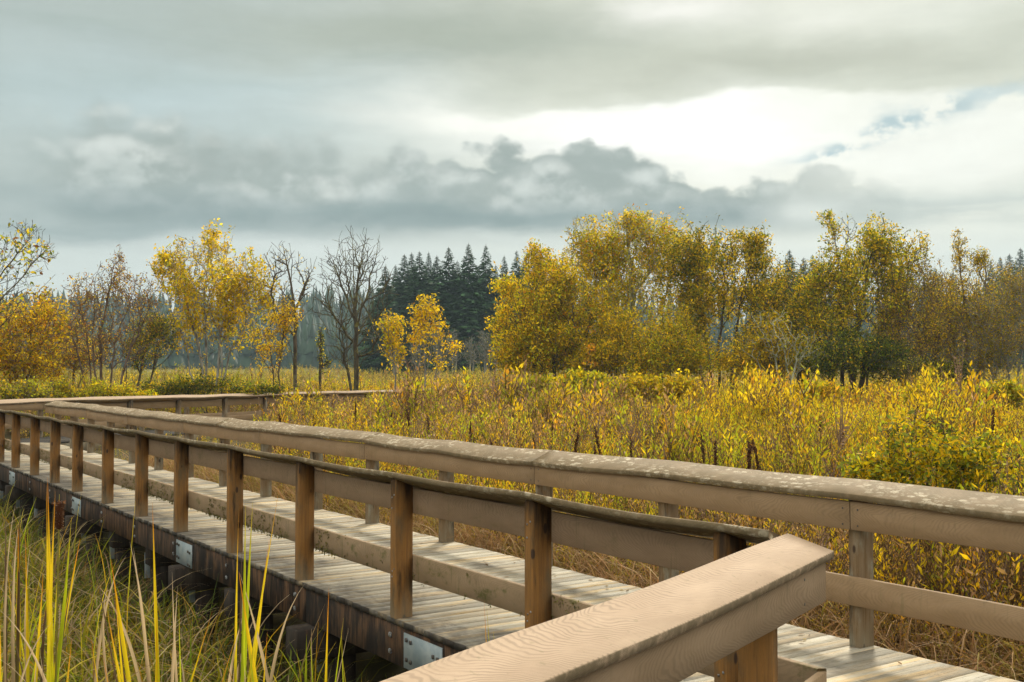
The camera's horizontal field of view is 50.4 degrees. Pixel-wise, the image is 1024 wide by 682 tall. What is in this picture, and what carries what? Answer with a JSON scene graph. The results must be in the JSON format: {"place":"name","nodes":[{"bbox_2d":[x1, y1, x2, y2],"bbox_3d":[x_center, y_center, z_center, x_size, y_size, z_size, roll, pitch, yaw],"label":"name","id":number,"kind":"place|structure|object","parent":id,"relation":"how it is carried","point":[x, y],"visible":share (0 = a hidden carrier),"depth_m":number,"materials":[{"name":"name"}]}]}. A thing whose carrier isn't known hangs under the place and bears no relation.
{"place":"outdoors","nodes":[
{"label":"outdoors","id":0,"kind":"place"},
{"bbox_2d":[0,316,1023,681],"bbox_3d":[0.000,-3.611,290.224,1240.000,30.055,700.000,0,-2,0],"label":"ground","id":1,"kind":"structure","parent":0,"point":[374,666],"depth_m":13.12,"materials":[{"name":"soil"}]},
{"bbox_2d":[0,508,19,681],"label":"cattail","id":2,"kind":"object","parent":1,"relation":"on","point":[15,673],"visible":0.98,"depth_m":6.64},
{"bbox_2d":[2,612,50,681],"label":"cattail","id":3,"kind":"object","parent":1,"relation":"on","point":[39,667],"visible":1,"depth_m":6.05},
{"bbox_2d":[0,218,58,328],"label":"maple tree","id":4,"kind":"object","parent":1,"relation":"on","point":[14,242],"visible":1,"depth_m":34.08,"materials":[{"name":"yellow plant"}]},
{"bbox_2d":[16,536,42,681],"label":"cattail","id":5,"kind":"object","parent":1,"relation":"on","point":[26,647],"visible":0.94,"depth_m":6.73},
{"bbox_2d":[0,374,61,433],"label":"shrub","id":6,"kind":"object","parent":1,"relation":"on","point":[25,389],"visible":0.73,"depth_m":34.87,"materials":[{"name":"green plant"}]},
{"bbox_2d":[0,277,77,386],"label":"shrub","id":7,"kind":"object","parent":1,"relation":"on","point":[45,313],"visible":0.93,"depth_m":39.82,"materials":[{"name":"yellow plant"}]},
{"bbox_2d":[40,494,79,681],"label":"cattail","id":8,"kind":"object","parent":1,"relation":"on","point":[52,673],"visible":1,"depth_m":6.95,"materials":[{"name":"yellow plant"}]},
{"bbox_2d":[20,307,118,388],"bbox_3d":[-18.369,0.858,44.960,4.260,4.997,3.262,0,-2,0],"label":"shrub","id":9,"kind":"object","parent":1,"relation":"on","point":[75,365],"visible":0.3,"depth_m":44.85,"materials":[{"name":"brown plant"}]},
{"bbox_2d":[50,375,164,397],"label":"shrub","id":10,"kind":"object","parent":1,"relation":"on","point":[64,389],"visible":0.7,"depth_m":35.86,"materials":[{"name":"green plant"}]},
{"bbox_2d":[91,543,130,681],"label":"cattail","id":11,"kind":"object","parent":1,"relation":"on","point":[125,658],"visible":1,"depth_m":6.95},
{"bbox_2d":[49,244,178,391],"bbox_3d":[-15.420,-0.220,42.139,4.719,7.104,4.452,-1,-2,30],"label":"shrub","id":12,"kind":"object","parent":1,"relation":"on","point":[101,338],"visible":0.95,"depth_m":41.97,"materials":[{"name":"brown plant"}]},
{"bbox_2d":[9,430,218,450],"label":"boardwalk","id":13,"kind":"structure","parent":1,"relation":"on","point":[66,440],"depth_m":29.23,"materials":[{"name":"wood"}]},
{"bbox_2d":[0,388,444,437],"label":"railing","id":14,"kind":"object","parent":13,"relation":"on","point":[37,404],"visible":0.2,"depth_m":31.91,"materials":[{"name":"paint"}]},
{"bbox_2d":[54,389,489,433],"bbox_3d":[-6.330,2.368,38.618,0.251,1.087,24.023,-1,-2,27],"label":"railing","id":15,"kind":"object","parent":13,"relation":"on","point":[177,403],"visible":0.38,"depth_m":33.02,"materials":[{"name":"paint"}]},
{"bbox_2d":[94,545,150,681],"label":"cattail","id":16,"kind":"object","parent":1,"relation":"on","point":[102,639],"visible":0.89,"depth_m":7.34},
{"bbox_2d":[63,617,210,681],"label":"cattail","id":17,"kind":"object","parent":1,"relation":"on","point":[67,675],"visible":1,"depth_m":5.97},
{"bbox_2d":[118,308,182,391],"bbox_3d":[-14.593,0.991,43.907,2.627,4.665,2.275,0,-2,0],"label":"shrub","id":18,"kind":"object","parent":1,"relation":"on","point":[159,326],"visible":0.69,"depth_m":43.88,"materials":[{"name":"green plant"}]},
{"bbox_2d":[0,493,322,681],"bbox_3d":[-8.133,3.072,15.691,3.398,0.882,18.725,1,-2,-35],"label":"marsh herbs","id":19,"kind":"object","parent":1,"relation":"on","point":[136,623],"visible":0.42,"depth_m":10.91,"materials":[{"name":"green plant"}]},
{"bbox_2d":[152,502,180,681],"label":"cattail","id":20,"kind":"object","parent":1,"relation":"on","point":[173,667],"visible":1,"depth_m":6.92},
{"bbox_2d":[0,483,391,681],"bbox_3d":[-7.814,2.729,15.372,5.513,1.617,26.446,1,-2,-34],"label":"marsh grass","id":21,"kind":"structure","parent":1,"relation":"on","point":[36,573],"depth_m":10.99,"materials":[{"name":"plant"}]},
{"bbox_2d":[144,218,289,411],"bbox_3d":[-12.126,-0.830,43.952,5.047,8.338,5.057,2,-2,-44],"label":"birch tree","id":22,"kind":"object","parent":1,"relation":"on","point":[235,292],"visible":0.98,"depth_m":43.85,"materials":[{"name":"yellow plant"}]},
{"bbox_2d":[134,367,299,412],"bbox_3d":[-10.296,2.075,37.962,5.794,2.387,1.145,0,-2,0],"label":"shrub","id":23,"kind":"object","parent":1,"relation":"on","point":[184,385],"visible":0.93,"depth_m":37.86,"materials":[{"name":"green plant"}]},
{"bbox_2d":[234,485,279,681],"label":"cattail","id":24,"kind":"object","parent":1,"relation":"on","point":[246,640],"visible":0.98,"depth_m":6.58},
{"bbox_2d":[228,585,303,681],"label":"cattail","id":25,"kind":"object","parent":1,"relation":"on","point":[273,663],"visible":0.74,"depth_m":6.70},
{"bbox_2d":[250,294,304,391],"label":"sapling","id":26,"kind":"object","parent":1,"relation":"on","point":[287,317],"visible":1,"depth_m":42.90,"materials":[{"name":"yellow plant"}]},
{"bbox_2d":[263,241,316,391],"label":"bare tree","id":27,"kind":"object","parent":1,"relation":"on","point":[294,355],"visible":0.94,"depth_m":44.02,"materials":[{"name":"brown plant"}]},
{"bbox_2d":[315,323,332,387],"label":"sapling","id":28,"kind":"object","parent":1,"relation":"on","point":[321,357],"visible":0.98,"depth_m":44.97,"materials":[{"name":"green plant"}]},
{"bbox_2d":[325,595,347,681],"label":"cattail","id":29,"kind":"object","parent":1,"relation":"on","point":[336,677],"visible":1,"depth_m":6.21},
{"bbox_2d":[302,226,399,405],"bbox_3d":[-6.777,-0.764,46.087,4.080,8.327,3.522,0,-2,0],"label":"bare tree","id":30,"kind":"object","parent":1,"relation":"on","point":[356,318],"visible":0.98,"depth_m":45.98,"materials":[{"name":"brown plant"}]},
{"bbox_2d":[353,289,403,378],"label":"fir tree","id":31,"kind":"object","parent":1,"relation":"on","point":[375,361],"visible":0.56,"depth_m":145.26,"materials":[{"name":"green plant"}]},
{"bbox_2d":[358,308,408,390],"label":"sapling","id":32,"kind":"object","parent":1,"relation":"on","point":[394,323],"visible":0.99,"depth_m":44.91,"materials":[{"name":"yellow plant"}]},
{"bbox_2d":[359,267,413,376],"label":"fir tree","id":33,"kind":"object","parent":1,"relation":"on","point":[390,306],"visible":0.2,"depth_m":149.73,"materials":[{"name":"green plant"}]},
{"bbox_2d":[382,346,406,375],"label":"bare tree","id":34,"kind":"object","parent":1,"relation":"on","point":[396,362],"visible":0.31,"depth_m":137.87,"materials":[{"name":"grey plant"}]},
{"bbox_2d":[391,264,403,299],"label":"fir tree","id":35,"kind":"object","parent":1,"relation":"on","point":[396,271],"visible":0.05,"depth_m":162.25,"materials":[{"name":"green plant"}]},
{"bbox_2d":[391,254,415,326],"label":"fir tree","id":36,"kind":"object","parent":1,"relation":"on","point":[399,287],"visible":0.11,"depth_m":157.87,"materials":[{"name":"green plant"}]},
{"bbox_2d":[407,412,410,435],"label":"dock stalk","id":37,"kind":"object","parent":1,"relation":"on","point":[408,416],"visible":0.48,"depth_m":20.01,"materials":[{"name":"brown plant"}]},
{"bbox_2d":[403,253,416,284],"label":"fir tree","id":38,"kind":"object","parent":1,"relation":"on","point":[411,258],"visible":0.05,"depth_m":165.24,"materials":[{"name":"green plant"}]},
{"bbox_2d":[391,251,444,378],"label":"fir tree","id":39,"kind":"object","parent":1,"relation":"on","point":[415,291],"visible":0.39,"depth_m":151.26,"materials":[{"name":"green plant"}]},
{"bbox_2d":[407,342,428,372],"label":"bare tree","id":40,"kind":"object","parent":1,"relation":"on","point":[416,356],"visible":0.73,"depth_m":137.88,"materials":[{"name":"grey plant"}]},
{"bbox_2d":[409,257,442,341],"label":"fir tree","id":41,"kind":"object","parent":1,"relation":"on","point":[436,266],"visible":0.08,"depth_m":156.18,"materials":[{"name":"green plant"}]},
{"bbox_2d":[417,252,434,285],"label":"fir tree","id":42,"kind":"object","parent":1,"relation":"on","point":[428,262],"visible":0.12,"depth_m":160.28,"materials":[{"name":"green plant"}]},
{"bbox_2d":[402,292,464,387],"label":"sapling","id":43,"kind":"object","parent":1,"relation":"on","point":[426,310],"visible":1,"depth_m":43.95,"materials":[{"name":"yellow plant"}]},
{"bbox_2d":[430,323,450,374],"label":"bare tree","id":44,"kind":"object","parent":1,"relation":"on","point":[437,351],"visible":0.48,"depth_m":137.92,"materials":[{"name":"grey plant"}]},
{"bbox_2d":[404,245,479,377],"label":"fir tree","id":45,"kind":"object","parent":1,"relation":"on","point":[445,286],"visible":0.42,"depth_m":148.72,"materials":[{"name":"green plant"}]},
{"bbox_2d":[445,328,463,376],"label":"bare tree","id":46,"kind":"object","parent":1,"relation":"on","point":[455,362],"visible":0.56,"depth_m":137.87,"materials":[{"name":"grey plant"}]},
{"bbox_2d":[453,261,465,285],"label":"fir tree","id":47,"kind":"object","parent":1,"relation":"on","point":[458,265],"visible":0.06,"depth_m":164.29,"materials":[{"name":"green plant"}]},
{"bbox_2d":[430,242,501,378],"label":"fir tree","id":48,"kind":"object","parent":1,"relation":"on","point":[470,298],"visible":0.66,"depth_m":147.87,"materials":[{"name":"green plant"}]},
{"bbox_2d":[463,335,481,373],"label":"bare tree","id":49,"kind":"object","parent":1,"relation":"on","point":[472,352],"visible":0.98,"depth_m":137.86,"materials":[{"name":"grey plant"}]},
{"bbox_2d":[473,328,494,375],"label":"bare tree","id":50,"kind":"object","parent":1,"relation":"on","point":[484,348],"visible":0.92,"depth_m":137.96,"materials":[{"name":"grey plant"}]},
{"bbox_2d":[465,246,506,377],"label":"fir tree","id":51,"kind":"object","parent":1,"relation":"on","point":[487,273],"visible":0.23,"depth_m":150.47,"materials":[{"name":"green plant"}]},
{"bbox_2d":[0,285,975,369],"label":"wood","id":52,"kind":"object","parent":1,"relation":"on","point":[307,348],"visible":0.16,"depth_m":328.26,"materials":[{"name":"plant"}]},
{"bbox_2d":[489,344,499,369],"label":"bare tree","id":53,"kind":"object","parent":1,"relation":"on","point":[495,357],"visible":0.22,"depth_m":137.86,"materials":[{"name":"grey plant"}]},
{"bbox_2d":[496,257,509,303],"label":"fir tree","id":54,"kind":"object","parent":1,"relation":"on","point":[504,261],"visible":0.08,"depth_m":155.23,"materials":[{"name":"green plant"}]},
{"bbox_2d":[0,443,1020,681],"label":"boardwalk","id":55,"kind":"structure","parent":1,"relation":"on","point":[439,624],"depth_m":9.99,"materials":[{"name":"wood"}]},
{"bbox_2d":[0,409,826,681],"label":"railing","id":56,"kind":"object","parent":55,"relation":"on","point":[537,523],"visible":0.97,"depth_m":7.99,"materials":[{"name":"wood"}]},
{"bbox_2d":[44,401,1023,648],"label":"railing","id":57,"kind":"object","parent":55,"relation":"on","point":[992,521],"visible":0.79,"depth_m":7.99,"materials":[{"name":"wood"}]},
{"bbox_2d":[0,356,1023,679],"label":"meadow plants","id":58,"kind":"object","parent":1,"relation":"on","point":[892,560],"visible":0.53,"depth_m":19.45,"materials":[{"name":"yellow plant"}]},
{"bbox_2d":[9,339,1023,676],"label":"dry stalks","id":59,"kind":"object","parent":1,"relation":"on","point":[841,441],"visible":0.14,"depth_m":17.83,"materials":[{"name":"brown plant"}]},
{"bbox_2d":[497,253,541,376],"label":"fir tree","id":60,"kind":"object","parent":1,"relation":"on","point":[517,274],"visible":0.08,"depth_m":151.88,"materials":[{"name":"green plant"}]},
{"bbox_2d":[510,372,570,399],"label":"shrub","id":61,"kind":"object","parent":1,"relation":"on","point":[542,379],"visible":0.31,"depth_m":32.83,"materials":[{"name":"yellow plant"}]},
{"bbox_2d":[481,238,617,379],"bbox_3d":[1.758,-0.489,46.098,5.217,7.777,5.307,-2,-2,43],"label":"willow tree","id":62,"kind":"object","parent":1,"relation":"on","point":[538,322],"visible":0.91,"depth_m":45.60,"materials":[{"name":"yellow plant"}]},
{"bbox_2d":[527,264,572,373],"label":"fir tree","id":63,"kind":"object","parent":1,"relation":"on","point":[547,300],"visible":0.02,"depth_m":157.47,"materials":[{"name":"green plant"}]},
{"bbox_2d":[574,430,579,452],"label":"dock stalk","id":64,"kind":"object","parent":1,"relation":"on","point":[576,444],"visible":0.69,"depth_m":15.80,"materials":[{"name":"brown plant"}]},
{"bbox_2d":[546,366,618,398],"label":"shrub","id":65,"kind":"object","parent":1,"relation":"on","point":[579,373],"visible":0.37,"depth_m":35.80,"materials":[{"name":"yellow plant"}]},
{"bbox_2d":[582,343,596,374],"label":"sapling","id":66,"kind":"object","parent":1,"relation":"on","point":[588,346],"visible":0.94,"depth_m":37.98,"materials":[{"name":"orange plant"}]},
{"bbox_2d":[592,427,602,454],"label":"dock stalk","id":67,"kind":"object","parent":1,"relation":"on","point":[597,443],"visible":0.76,"depth_m":15.15,"materials":[{"name":"brown plant"}]},
{"bbox_2d":[564,299,664,388],"bbox_3d":[4.332,0.770,45.062,4.427,5.078,3.264,0,-2,0],"label":"shrub","id":68,"kind":"object","parent":1,"relation":"on","point":[615,343],"visible":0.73,"depth_m":44.65,"materials":[{"name":"yellow plant"}]},
{"bbox_2d":[546,203,712,379],"bbox_3d":[5.159,-1.397,49.029,8.159,9.704,5.036,0,-2,0],"label":"willow tree","id":69,"kind":"object","parent":1,"relation":"on","point":[604,267],"visible":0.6,"depth_m":48.64,"materials":[{"name":"yellow plant"}]},
{"bbox_2d":[597,369,664,403],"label":"shrub","id":70,"kind":"object","parent":1,"relation":"on","point":[636,381],"visible":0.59,"depth_m":33.76,"materials":[{"name":"yellow plant"}]},
{"bbox_2d":[629,436,632,456],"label":"dock stalk","id":71,"kind":"object","parent":1,"relation":"on","point":[630,449],"visible":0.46,"depth_m":13.93,"materials":[{"name":"brown plant"}]},
{"bbox_2d":[616,299,720,378],"bbox_3d":[6.344,0.786,44.056,4.194,5.002,3.230,-1,-2,26],"label":"shrub","id":72,"kind":"object","parent":1,"relation":"on","point":[653,357],"visible":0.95,"depth_m":43.65,"materials":[{"name":"yellow plant"}]},
{"bbox_2d":[649,368,708,408],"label":"shrub","id":73,"kind":"object","parent":1,"relation":"on","point":[675,381],"visible":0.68,"depth_m":32.84,"materials":[{"name":"yellow plant"}]},
{"bbox_2d":[699,427,705,463],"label":"dock stalk","id":74,"kind":"object","parent":1,"relation":"on","point":[702,449],"visible":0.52,"depth_m":14.15,"materials":[{"name":"brown plant"}]},
{"bbox_2d":[713,440,718,464],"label":"dock stalk","id":75,"kind":"object","parent":1,"relation":"on","point":[715,461],"visible":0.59,"depth_m":12.99,"materials":[{"name":"brown plant"}]},
{"bbox_2d":[653,213,792,393],"bbox_3d":[9.074,-0.986,47.068,5.391,8.886,5.094,-1,-2,36],"label":"willow tree","id":76,"kind":"object","parent":1,"relation":"on","point":[698,261],"visible":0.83,"depth_m":46.70,"materials":[{"name":"yellow plant"}]},
{"bbox_2d":[746,443,752,468],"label":"dock stalk","id":77,"kind":"object","parent":1,"relation":"on","point":[749,453],"visible":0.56,"depth_m":12.90,"materials":[{"name":"brown plant"}]},
{"bbox_2d":[751,439,762,470],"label":"dock stalk","id":78,"kind":"object","parent":1,"relation":"on","point":[755,453],"visible":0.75,"depth_m":12.78,"materials":[{"name":"brown plant"}]},
{"bbox_2d":[708,308,810,382],"bbox_3d":[10.266,1.026,45.072,4.531,4.766,3.209,0,-2,0],"label":"shrub","id":79,"kind":"object","parent":1,"relation":"on","point":[759,345],"visible":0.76,"depth_m":44.75,"materials":[{"name":"yellow plant"}]},
{"bbox_2d":[740,302,827,391],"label":"tree","id":80,"kind":"object","parent":1,"relation":"on","point":[785,355],"visible":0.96,"depth_m":43.94,"materials":[{"name":"brown plant"}]},
{"bbox_2d":[762,250,816,378],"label":"fir tree","id":81,"kind":"object","parent":1,"relation":"on","point":[789,259],"visible":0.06,"depth_m":149.93,"materials":[{"name":"green plant"}]},
{"bbox_2d":[747,251,846,384],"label":"tree","id":82,"kind":"object","parent":1,"relation":"on","point":[786,298],"visible":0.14,"depth_m":47.82,"materials":[{"name":"yellow plant"}]},
{"bbox_2d":[798,259,831,372],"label":"fir tree","id":83,"kind":"object","parent":1,"relation":"on","point":[806,265],"visible":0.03,"depth_m":160.00,"materials":[{"name":"green plant"}]},
{"bbox_2d":[805,253,835,347],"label":"fir tree","id":84,"kind":"object","parent":1,"relation":"on","point":[812,258],"visible":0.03,"depth_m":164.36,"materials":[{"name":"green plant"}]},
{"bbox_2d":[789,376,853,409],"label":"shrub","id":85,"kind":"object","parent":1,"relation":"on","point":[826,385],"visible":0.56,"depth_m":30.84,"materials":[{"name":"yellow plant"}]},
{"bbox_2d":[797,321,917,393],"bbox_3d":[13.932,1.263,44.093,4.995,4.151,3.330,0,-2,0],"label":"shrub","id":86,"kind":"object","parent":1,"relation":"on","point":[855,356],"visible":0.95,"depth_m":43.68,"materials":[{"name":"green plant"}]},
{"bbox_2d":[778,208,951,395],"bbox_3d":[14.927,-1.117,46.039,7.437,9.049,4.945,0,-2,0],"label":"tree","id":87,"kind":"object","parent":1,"relation":"on","point":[818,286],"visible":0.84,"depth_m":45.65,"materials":[{"name":"yellow plant"}]},
{"bbox_2d":[859,256,980,375],"bbox_3d":[16.768,-0.148,45.163,4.709,7.031,4.771,0,-2,0],"label":"tree","id":88,"kind":"object","parent":1,"relation":"on","point":[938,337],"visible":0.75,"depth_m":44.57,"materials":[{"name":"brown plant"}]},
{"bbox_2d":[869,351,973,387],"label":"shrub","id":89,"kind":"object","parent":1,"relation":"on","point":[947,367],"visible":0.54,"depth_m":42.76,"materials":[{"name":"green plant"}]},
{"bbox_2d":[893,378,963,406],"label":"shrub","id":90,"kind":"object","parent":1,"relation":"on","point":[906,393],"visible":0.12,"depth_m":27.90,"materials":[{"name":"yellow plant"}]},
{"bbox_2d":[834,397,1023,589],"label":"willow bush","id":91,"kind":"object","parent":1,"relation":"on","point":[954,471],"visible":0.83,"depth_m":10.38,"materials":[{"name":"green plant"}]},
{"bbox_2d":[910,268,962,366],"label":"fir tree","id":92,"kind":"object","parent":1,"relation":"on","point":[939,324],"visible":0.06,"depth_m":189.31,"materials":[{"name":"green plant"}]},
{"bbox_2d":[946,272,976,370],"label":"fir tree","id":93,"kind":"object","parent":1,"relation":"on","point":[958,326],"visible":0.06,"depth_m":194.04,"materials":[{"name":"green plant"}]},
{"bbox_2d":[923,229,1021,390],"bbox_3d":[19.521,-0.716,46.121,4.233,8.318,3.878,1,-2,-34],"label":"tree","id":94,"kind":"object","parent":1,"relation":"on","point":[982,258],"visible":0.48,"depth_m":45.95,"materials":[{"name":"brown plant"}]},
{"bbox_2d":[930,259,1023,383],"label":"tree","id":95,"kind":"object","parent":1,"relation":"on","point":[1008,319],"visible":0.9,"depth_m":43.82,"materials":[{"name":"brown plant"}]},
{"bbox_2d":[964,266,996,366],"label":"fir tree","id":96,"kind":"object","parent":1,"relation":"on","point":[994,281],"visible":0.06,"depth_m":185.19,"materials":[{"name":"green plant"}]},
{"bbox_2d":[990,415,995,443],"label":"dock stalk","id":97,"kind":"object","parent":1,"relation":"on","point":[992,426],"visible":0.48,"depth_m":15.81,"materials":[{"name":"brown plant"}]},
{"bbox_2d":[991,406,994,435],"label":"dock stalk","id":98,"kind":"object","parent":1,"relation":"on","point":[993,412],"visible":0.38,"depth_m":18.15,"materials":[{"name":"brown plant"}]},
{"bbox_2d":[973,254,1023,374],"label":"fir tree","id":99,"kind":"object","parent":1,"relation":"on","point":[1009,258],"visible":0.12,"depth_m":179.94,"materials":[{"name":"green plant"}]},
{"bbox_2d":[994,258,1004,283],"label":"fir tree","id":100,"kind":"object","parent":1,"relation":"on","point":[1001,268],"visible":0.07,"depth_m":190.34,"materials":[{"name":"green plant"}]},
{"bbox_2d":[978,377,1023,411],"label":"shrub","id":101,"kind":"object","parent":1,"relation":"on","point":[1014,396],"visible":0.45,"depth_m":26.83,"materials":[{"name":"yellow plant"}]},
{"bbox_2d":[984,248,1023,375],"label":"fir tree","id":102,"kind":"object","parent":1,"relation":"on","point":[1018,262],"visible":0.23,"depth_m":177.80,"materials":[{"name":"green plant"}]},
{"bbox_2d":[0,0,1023,319],"label":"sky","id":103,"kind":"structure","parent":0,"point":[424,126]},
{"bbox_2d":[119,445,1023,681],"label":"tan grass","id":104,"kind":"structure","parent":0,"point":[252,484],"depth_m":9.90,"materials":[{"name":"plant"}]},
{"bbox_3d":[0.646,2.025,2.001,2.255,0.337,8.491,-1,-2,33],"label":"boardwalk","id":105,"kind":"object","parent":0,"visible":0},
{"bbox_2d":[380,533,833,681],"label":"railing","id":106,"kind":"object","parent":105,"relation":"on","point":[746,603],"visible":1,"depth_m":3.68,"materials":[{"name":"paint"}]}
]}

